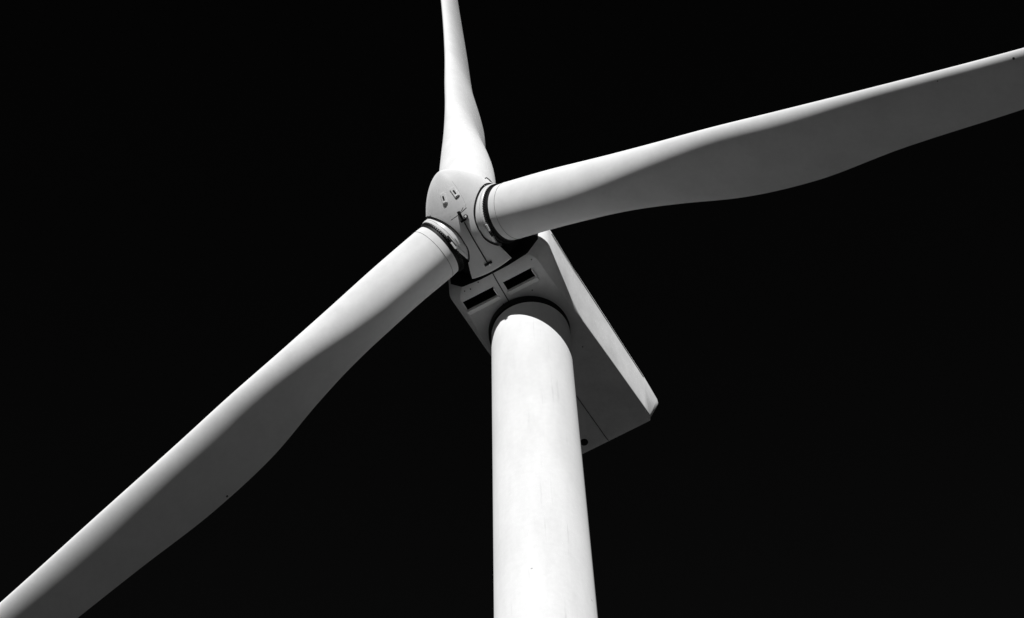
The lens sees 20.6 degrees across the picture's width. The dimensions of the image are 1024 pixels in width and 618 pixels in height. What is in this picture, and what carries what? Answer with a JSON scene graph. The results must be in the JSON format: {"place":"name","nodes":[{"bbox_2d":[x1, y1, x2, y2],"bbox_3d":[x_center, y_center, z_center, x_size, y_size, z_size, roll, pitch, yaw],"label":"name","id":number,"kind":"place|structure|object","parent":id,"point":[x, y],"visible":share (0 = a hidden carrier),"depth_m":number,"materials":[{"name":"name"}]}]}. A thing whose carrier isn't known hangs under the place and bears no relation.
{"place":"outdoors","nodes":[
{"label":"outdoors","id":0,"kind":"place"},
{"bbox_2d":[0,0,1023,617],"bbox_3d":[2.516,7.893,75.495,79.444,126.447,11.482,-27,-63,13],"label":"wind turbine","id":1,"kind":"object","parent":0,"point":[570,384],"visible":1,"depth_m":85.37,"materials":[{"name":"paint"}]},
{"bbox_2d":[0,0,1023,617],"label":"sky","id":2,"kind":"structure","parent":0,"point":[833,366],"materials":[{"name":"black"}]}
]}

